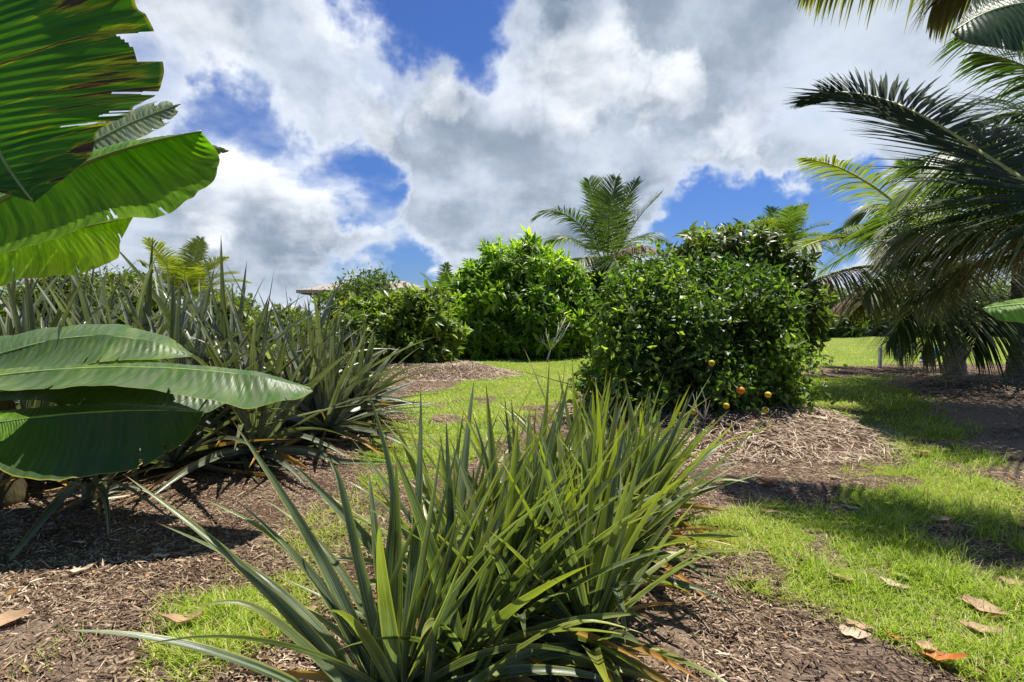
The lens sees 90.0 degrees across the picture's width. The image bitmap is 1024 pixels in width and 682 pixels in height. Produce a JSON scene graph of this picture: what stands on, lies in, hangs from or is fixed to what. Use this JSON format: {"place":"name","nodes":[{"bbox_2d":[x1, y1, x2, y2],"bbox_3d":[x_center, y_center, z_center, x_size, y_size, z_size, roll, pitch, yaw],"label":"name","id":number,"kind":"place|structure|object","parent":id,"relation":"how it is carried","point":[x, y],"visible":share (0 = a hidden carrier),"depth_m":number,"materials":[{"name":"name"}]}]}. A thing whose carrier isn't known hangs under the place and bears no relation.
{"place":"outdoors","nodes":[
{"label":"outdoors","id":0,"kind":"place"},
{"bbox_2d":[0,330,1023,681],"bbox_3d":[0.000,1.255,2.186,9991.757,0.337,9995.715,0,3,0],"label":"ground","id":1,"kind":"structure","parent":0,"point":[988,416],"depth_m":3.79,"materials":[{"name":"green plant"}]},
{"bbox_2d":[0,281,21,323],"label":"background tree","id":2,"kind":"object","parent":1,"relation":"on","point":[2,309],"visible":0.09,"depth_m":29.51,"materials":[{"name":"green plant"}]},
{"bbox_2d":[0,608,31,625],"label":"fallen leaf","id":3,"kind":"object","parent":1,"relation":"on","point":[8,616],"visible":1,"depth_m":2.52,"materials":[{"name":"beige plant"}]},
{"bbox_2d":[0,267,130,326],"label":"background tree","id":4,"kind":"object","parent":1,"relation":"on","point":[21,286],"visible":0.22,"depth_m":19.38,"materials":[{"name":"green plant"}]},
{"bbox_2d":[0,269,158,405],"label":"pineapple plant","id":5,"kind":"object","parent":1,"relation":"on","point":[8,327],"visible":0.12,"depth_m":5.85,"materials":[{"name":"green plant"}]},
{"bbox_2d":[65,562,96,571],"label":"fallen leaf","id":6,"kind":"object","parent":1,"relation":"on","point":[81,569],"visible":1,"depth_m":2.99,"materials":[{"name":"beige plant"}]},
{"bbox_2d":[7,458,181,561],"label":"pineapple plant","id":7,"kind":"object","parent":1,"relation":"on","point":[93,491],"visible":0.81,"depth_m":3.76,"materials":[{"name":"green plant"}]},
{"bbox_2d":[0,270,188,493],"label":"pineapple plant","id":8,"kind":"object","parent":1,"relation":"on","point":[28,320],"visible":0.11,"depth_m":4.67,"materials":[{"name":"green plant"}]},
{"bbox_2d":[0,275,206,482],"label":"pineapple plant","id":9,"kind":"object","parent":1,"relation":"on","point":[39,299],"visible":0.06,"depth_m":5.15,"materials":[{"name":"green plant"}]},
{"bbox_2d":[0,0,228,285],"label":"banana plant","id":10,"kind":"object","parent":1,"relation":"on","point":[64,191],"visible":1,"depth_m":1.33,"materials":[{"name":"green plant"}]},
{"bbox_2d":[0,263,248,433],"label":"pineapple plant","id":11,"kind":"object","parent":1,"relation":"on","point":[164,327],"visible":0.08,"depth_m":5.63,"materials":[{"name":"green plant"}]},
{"bbox_2d":[90,260,176,327],"bbox_3d":[-18.131,-1.665,23.953,4.445,4.414,4.003,-1,3,-24],"label":"background tree","id":12,"kind":"object","parent":1,"relation":"on","point":[131,278],"visible":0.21,"depth_m":23.35,"materials":[{"name":"green plant"}]},
{"bbox_2d":[0,324,312,509],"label":"banana plant","id":13,"kind":"object","parent":1,"relation":"on","point":[125,381],"visible":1,"depth_m":3.49,"materials":[{"name":"green plant"}]},
{"bbox_2d":[151,553,170,556],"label":"fallen leaf","id":14,"kind":"object","parent":1,"relation":"on","point":[159,554],"visible":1,"depth_m":3.19,"materials":[{"name":"grey plant"}]},
{"bbox_2d":[0,238,345,503],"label":"pineapple plant","id":15,"kind":"object","parent":1,"relation":"on","point":[85,303],"visible":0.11,"depth_m":5.12,"materials":[{"name":"green plant"}]},
{"bbox_2d":[0,274,363,511],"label":"pineapple plant","id":16,"kind":"object","parent":1,"relation":"on","point":[180,456],"visible":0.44,"depth_m":4.94,"materials":[{"name":"green plant"}]},
{"bbox_2d":[135,235,259,321],"bbox_3d":[-17.058,-2.596,26.997,7.276,5.870,6.235,1,3,26],"label":"palm tree","id":17,"kind":"object","parent":1,"relation":"on","point":[192,270],"visible":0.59,"depth_m":26.17,"materials":[{"name":"green plant"}]},
{"bbox_2d":[64,262,345,369],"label":"pineapple plant","id":18,"kind":"object","parent":1,"relation":"on","point":[205,298],"visible":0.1,"depth_m":6.16,"materials":[{"name":"green plant"}]},
{"bbox_2d":[15,240,396,482],"bbox_3d":[-3.287,0.060,5.644,3.521,2.342,3.663,0,3,0],"label":"pineapple plant","id":19,"kind":"object","parent":1,"relation":"on","point":[187,344],"visible":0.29,"depth_m":5.45,"materials":[{"name":"green plant"}]},
{"bbox_2d":[182,283,263,336],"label":"background tree","id":20,"kind":"object","parent":1,"relation":"on","point":[250,300],"visible":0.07,"depth_m":33.45,"materials":[{"name":"green plant"}]},
{"bbox_2d":[70,274,394,504],"bbox_3d":[-2.688,0.266,5.363,2.996,1.999,3.298,0,3,0],"label":"pineapple plant","id":21,"kind":"object","parent":1,"relation":"on","point":[253,420],"visible":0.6,"depth_m":5.20,"materials":[{"name":"green plant"}]},
{"bbox_2d":[257,305,303,314],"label":"shed","id":22,"kind":"structure","parent":1,"relation":"on","point":[292,306],"depth_m":41.34,"materials":[{"name":"white"}]},
{"bbox_2d":[243,297,320,342],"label":"background tree","id":23,"kind":"object","parent":1,"relation":"on","point":[274,321],"visible":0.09,"depth_m":29.51,"materials":[{"name":"green plant"}]},
{"bbox_2d":[157,268,432,472],"bbox_3d":[-2.535,0.168,6.025,3.320,2.088,2.893,0,3,0],"label":"pineapple plant","id":24,"kind":"object","parent":1,"relation":"on","point":[288,372],"visible":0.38,"depth_m":5.91,"materials":[{"name":"green plant"}]},
{"bbox_2d":[267,305,338,352],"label":"background tree","id":25,"kind":"object","parent":1,"relation":"on","point":[302,324],"visible":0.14,"depth_m":21.60,"materials":[{"name":"green plant"}]},
{"bbox_2d":[187,297,449,467],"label":"pineapple plant","id":26,"kind":"object","parent":1,"relation":"on","point":[325,390],"visible":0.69,"depth_m":5.90,"materials":[{"name":"green plant"}]},
{"bbox_2d":[252,288,399,421],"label":"pineapple plant","id":27,"kind":"object","parent":1,"relation":"on","point":[324,338],"visible":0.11,"depth_m":6.89,"materials":[{"name":"green plant"}]},
{"bbox_2d":[275,315,435,443],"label":"pineapple plant","id":28,"kind":"object","parent":1,"relation":"on","point":[356,369],"visible":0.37,"depth_m":6.73,"materials":[{"name":"green plant"}]},
{"bbox_2d":[310,261,405,333],"bbox_3d":[-6.943,-1.629,25.008,5.725,4.812,4.883,0,3,0],"label":"domed tree","id":29,"kind":"object","parent":1,"relation":"on","point":[358,286],"visible":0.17,"depth_m":24.31,"materials":[{"name":"green plant"}]},
{"bbox_2d":[296,281,432,318],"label":"open shelter","id":30,"kind":"object","parent":1,"relation":"on","point":[305,291],"visible":0.02,"depth_m":45.75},
{"bbox_2d":[69,369,671,681],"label":"pineapple plant","id":31,"kind":"object","parent":1,"relation":"on","point":[310,635],"visible":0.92,"depth_m":1.96,"materials":[{"name":"green plant"}]},
{"bbox_2d":[332,279,472,368],"bbox_3d":[-3.092,-0.212,14.147,4.095,3.007,2.936,0,3,0],"label":"young mango tree","id":32,"kind":"object","parent":1,"relation":"on","point":[406,316],"visible":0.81,"depth_m":13.50,"materials":[{"name":"green plant"}]},
{"bbox_2d":[421,261,454,294],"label":"palm tree","id":33,"kind":"object","parent":1,"relation":"on","point":[444,279],"visible":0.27,"depth_m":49.42,"materials":[{"name":"green plant"}]},
{"bbox_2d":[308,382,609,661],"bbox_3d":[-0.241,0.848,2.702,1.355,1.173,1.474,1,3,28],"label":"pineapple plant","id":34,"kind":"object","parent":1,"relation":"on","point":[461,493],"visible":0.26,"depth_m":2.73,"materials":[{"name":"green plant"}]},
{"bbox_2d":[279,421,658,681],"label":"pineapple plant","id":35,"kind":"object","parent":1,"relation":"on","point":[478,627],"visible":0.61,"depth_m":2.08,"materials":[{"name":"green plant"}]},
{"bbox_2d":[334,386,685,681],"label":"pineapple plant","id":36,"kind":"object","parent":1,"relation":"on","point":[524,614],"visible":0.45,"depth_m":2.31,"materials":[{"name":"green plant"}]},
{"bbox_2d":[441,224,604,359],"bbox_3d":[0.162,-1.728,19.555,7.067,5.437,5.408,-1,3,-26],"label":"mango tree","id":37,"kind":"object","parent":1,"relation":"on","point":[518,298],"visible":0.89,"depth_m":18.41,"materials":[{"name":"green plant"}]},
{"bbox_2d":[423,359,674,590],"bbox_3d":[0.184,0.749,3.071,1.496,1.329,1.637,0,3,0],"label":"pineapple plant","id":38,"kind":"object","parent":1,"relation":"on","point":[510,438],"visible":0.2,"depth_m":3.07,"materials":[{"name":"green plant"}]},
{"bbox_2d":[540,317,572,360],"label":"bare sapling","id":39,"kind":"object","parent":1,"relation":"on","point":[552,346],"visible":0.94,"depth_m":17.65,"materials":[{"name":"grey wood"}]},
{"bbox_2d":[456,399,726,681],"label":"pineapple plant","id":40,"kind":"object","parent":1,"relation":"on","point":[618,546],"visible":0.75,"depth_m":2.19,"materials":[{"name":"green plant"}]},
{"bbox_2d":[420,376,771,676],"bbox_3d":[0.332,0.786,2.769,1.540,1.273,1.654,-2,3,-33],"label":"pineapple plant","id":41,"kind":"object","parent":1,"relation":"on","point":[604,473],"visible":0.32,"depth_m":2.66,"materials":[{"name":"green plant"}]},
{"bbox_2d":[528,173,672,283],"bbox_3d":[3.974,-3.543,22.748,5.835,8.158,7.804,1,3,23],"label":"palm tree","id":42,"kind":"object","parent":1,"relation":"on","point":[607,208],"visible":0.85,"depth_m":22.01,"materials":[{"name":"green plant"}]},
{"bbox_2d":[576,255,628,354],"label":"mango tree","id":43,"kind":"object","parent":1,"relation":"on","point":[597,280],"visible":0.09,"depth_m":20.64,"materials":[{"name":"green plant"}]},
{"bbox_2d":[496,349,785,527],"bbox_3d":[0.738,0.724,3.676,1.821,1.322,1.582,0,3,0],"label":"pineapple plant","id":44,"kind":"object","parent":1,"relation":"on","point":[576,437],"visible":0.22,"depth_m":3.72,"materials":[{"name":"green plant"}]},
{"bbox_2d":[507,375,776,604],"bbox_3d":[0.722,0.782,3.296,1.648,1.244,1.628,0,3,0],"label":"pineapple plant","id":45,"kind":"object","parent":1,"relation":"on","point":[665,457],"visible":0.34,"depth_m":3.10,"materials":[{"name":"green plant"}]},
{"bbox_2d":[590,376,760,550],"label":"pineapple plant","id":46,"kind":"object","parent":1,"relation":"on","point":[692,447],"visible":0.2,"depth_m":3.72,"materials":[{"name":"green plant"}]},
{"bbox_2d":[519,241,847,422],"bbox_3d":[2.398,-0.167,7.756,4.631,2.749,3.315,0,3,0],"label":"orange tree","id":47,"kind":"object","parent":1,"relation":"on","point":[723,327],"visible":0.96,"depth_m":7.04,"materials":[{"name":"green plant"}]},
{"bbox_2d":[371,360,1023,465],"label":"straw mulch","id":48,"kind":"object","parent":1,"relation":"on","point":[828,414],"visible":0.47,"depth_m":6.68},
{"bbox_2d":[643,217,840,365],"bbox_3d":[3.874,-0.527,9.118,3.256,3.449,2.145,0,3,0],"label":"broadleaf tree","id":49,"kind":"object","parent":1,"relation":"on","point":[730,237],"visible":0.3,"depth_m":8.72,"materials":[{"name":"green plant"}]},
{"bbox_2d":[735,575,759,580],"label":"fallen leaf","id":50,"kind":"object","parent":1,"relation":"on","point":[747,578],"visible":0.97,"depth_m":2.90,"materials":[{"name":"brown plant"}]},
{"bbox_2d":[756,477,776,483],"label":"fallen leaf","id":51,"kind":"object","parent":1,"relation":"on","point":[766,481],"visible":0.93,"depth_m":4.59,"materials":[{"name":"brown plant"}]},
{"bbox_2d":[759,508,777,511],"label":"fallen leaf","id":52,"kind":"object","parent":1,"relation":"on","point":[769,510],"visible":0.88,"depth_m":3.94,"materials":[{"name":"beige plant"}]},
{"bbox_2d":[745,202,845,258],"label":"palm tree","id":53,"kind":"object","parent":1,"relation":"on","point":[791,216],"visible":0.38,"depth_m":21.00,"materials":[{"name":"green plant"}]},
{"bbox_2d":[800,275,887,337],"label":"background tree","id":54,"kind":"object","parent":1,"relation":"on","point":[845,328],"visible":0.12,"depth_m":38.24,"materials":[{"name":"green plant"}]},
{"bbox_2d":[835,625,870,638],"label":"fallen leaf","id":55,"kind":"object","parent":1,"relation":"on","point":[851,631],"visible":0.99,"depth_m":2.42,"materials":[{"name":"beige plant"}]},
{"bbox_2d":[841,617,873,628],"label":"fallen leaf","id":56,"kind":"object","parent":1,"relation":"on","point":[858,623],"visible":0.99,"depth_m":2.48,"materials":[{"name":"beige plant"}]},
{"bbox_2d":[878,347,881,367],"bbox_3d":[10.970,0.523,15.258,0.070,0.751,0.070,0,3,0],"label":"marker stake","id":57,"kind":"object","parent":1,"relation":"on","point":[880,357],"visible":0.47,"depth_m":15.23,"materials":[{"name":"white plastic"}]},
{"bbox_2d":[886,631,901,638],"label":"fallen leaf","id":58,"kind":"object","parent":1,"relation":"on","point":[890,634],"visible":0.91,"depth_m":2.39,"materials":[{"name":"orange plant"}]},
{"bbox_2d":[845,271,944,335],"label":"background tree","id":59,"kind":"object","parent":1,"relation":"on","point":[878,332],"visible":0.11,"depth_m":40.43,"materials":[{"name":"green plant"}]},
{"bbox_2d":[783,0,1023,264],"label":"palm tree","id":60,"kind":"object","parent":1,"relation":"on","point":[943,14],"visible":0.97,"depth_m":4.54,"materials":[{"name":"green plant"}]},
{"bbox_2d":[786,141,1023,386],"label":"palm tree","id":61,"kind":"object","parent":1,"relation":"on","point":[955,353],"visible":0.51,"depth_m":10.45,"materials":[{"name":"green plant"}]},
{"bbox_2d":[816,174,1023,379],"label":"palm tree","id":62,"kind":"object","parent":1,"relation":"on","point":[1016,291],"visible":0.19,"depth_m":11.05,"materials":[{"name":"green plant"}]},
{"bbox_2d":[912,448,929,453],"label":"fallen leaf","id":63,"kind":"object","parent":1,"relation":"on","point":[922,452],"visible":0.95,"depth_m":5.53,"materials":[{"name":"beige plant"}]},
{"bbox_2d":[833,36,1023,330],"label":"palm tree","id":64,"kind":"object","parent":1,"relation":"on","point":[898,249],"visible":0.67,"depth_m":7.61,"materials":[{"name":"green plant"}]},
{"bbox_2d":[918,346,939,363],"bbox_3d":[13.180,0.435,16.082,0.800,0.554,0.470,0,3,0],"label":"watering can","id":65,"kind":"object","parent":1,"relation":"on","point":[920,361],"visible":0.23,"depth_m":16.05,"materials":[{"name":"grey plastic"}]},
{"bbox_2d":[926,515,952,519],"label":"fallen leaf","id":66,"kind":"object","parent":1,"relation":"on","point":[942,517],"visible":0.94,"depth_m":3.78,"materials":[{"name":"beige plant"}]},
{"bbox_2d":[916,650,967,659],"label":"fallen leaf","id":67,"kind":"object","parent":1,"relation":"on","point":[940,655],"visible":1,"depth_m":2.23,"materials":[{"name":"orange plant"}]},
{"bbox_2d":[932,275,1008,332],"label":"background tree","id":68,"kind":"object","parent":1,"relation":"on","point":[985,289],"visible":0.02,"depth_m":42.51,"materials":[{"name":"green plant"}]},
{"bbox_2d":[951,0,1023,322],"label":"banana plant","id":69,"kind":"object","parent":1,"relation":"on","point":[990,23],"visible":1,"depth_m":1.76,"materials":[{"name":"green plant"}]},
{"bbox_2d":[967,277,1010,335],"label":"background tree","id":70,"kind":"object","parent":1,"relation":"on","point":[997,290],"visible":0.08,"depth_m":39.82,"materials":[{"name":"green plant"}]},
{"bbox_2d":[0,0,1023,315],"label":"sky","id":71,"kind":"structure","parent":0,"point":[404,135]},
{"bbox_2d":[2,335,1023,681],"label":"grass","id":72,"kind":"structure","parent":0,"point":[948,583],"depth_m":3.19,"materials":[{"name":"green plant"}]},
{"bbox_2d":[158,610,202,623],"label":"fallen leaf","id":73,"kind":"object","parent":72,"relation":"on","point":[171,617],"visible":0.94,"depth_m":2.48,"materials":[{"name":"beige plant"}]},
{"bbox_2d":[791,550,808,558],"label":"fallen leaf","id":74,"kind":"object","parent":72,"relation":"on","point":[795,552],"visible":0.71,"depth_m":3.18,"materials":[{"name":"green plant"}]},
{"bbox_2d":[829,572,854,579],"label":"fallen leaf","id":75,"kind":"object","parent":72,"relation":"on","point":[842,576],"visible":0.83,"depth_m":2.92,"materials":[{"name":"beige plant"}]},
{"bbox_2d":[876,574,907,587],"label":"fallen leaf","id":76,"kind":"object","parent":72,"relation":"on","point":[888,581],"visible":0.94,"depth_m":2.85,"materials":[{"name":"beige plant"}]},
{"bbox_2d":[894,571,912,578],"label":"fallen leaf","id":77,"kind":"object","parent":72,"relation":"on","point":[898,575],"visible":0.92,"depth_m":2.93,"materials":[{"name":"green plant"}]},
{"bbox_2d":[916,640,937,650],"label":"fallen leaf","id":78,"kind":"object","parent":72,"relation":"on","point":[923,643],"visible":0.98,"depth_m":2.31,"materials":[{"name":"beige plant"}]},
{"bbox_2d":[955,619,1001,631],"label":"fallen leaf","id":79,"kind":"object","parent":72,"relation":"on","point":[972,623],"visible":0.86,"depth_m":2.44,"materials":[{"name":"beige plant"}]},
{"bbox_2d":[957,592,1006,613],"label":"fallen leaf","id":80,"kind":"object","parent":72,"relation":"on","point":[979,603],"visible":0.98,"depth_m":2.62,"materials":[{"name":"beige plant"}]},
{"bbox_2d":[994,575,1022,585],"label":"fallen leaf","id":81,"kind":"object","parent":72,"relation":"on","point":[1012,582],"visible":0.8,"depth_m":2.86,"materials":[{"name":"beige plant"}]}
]}

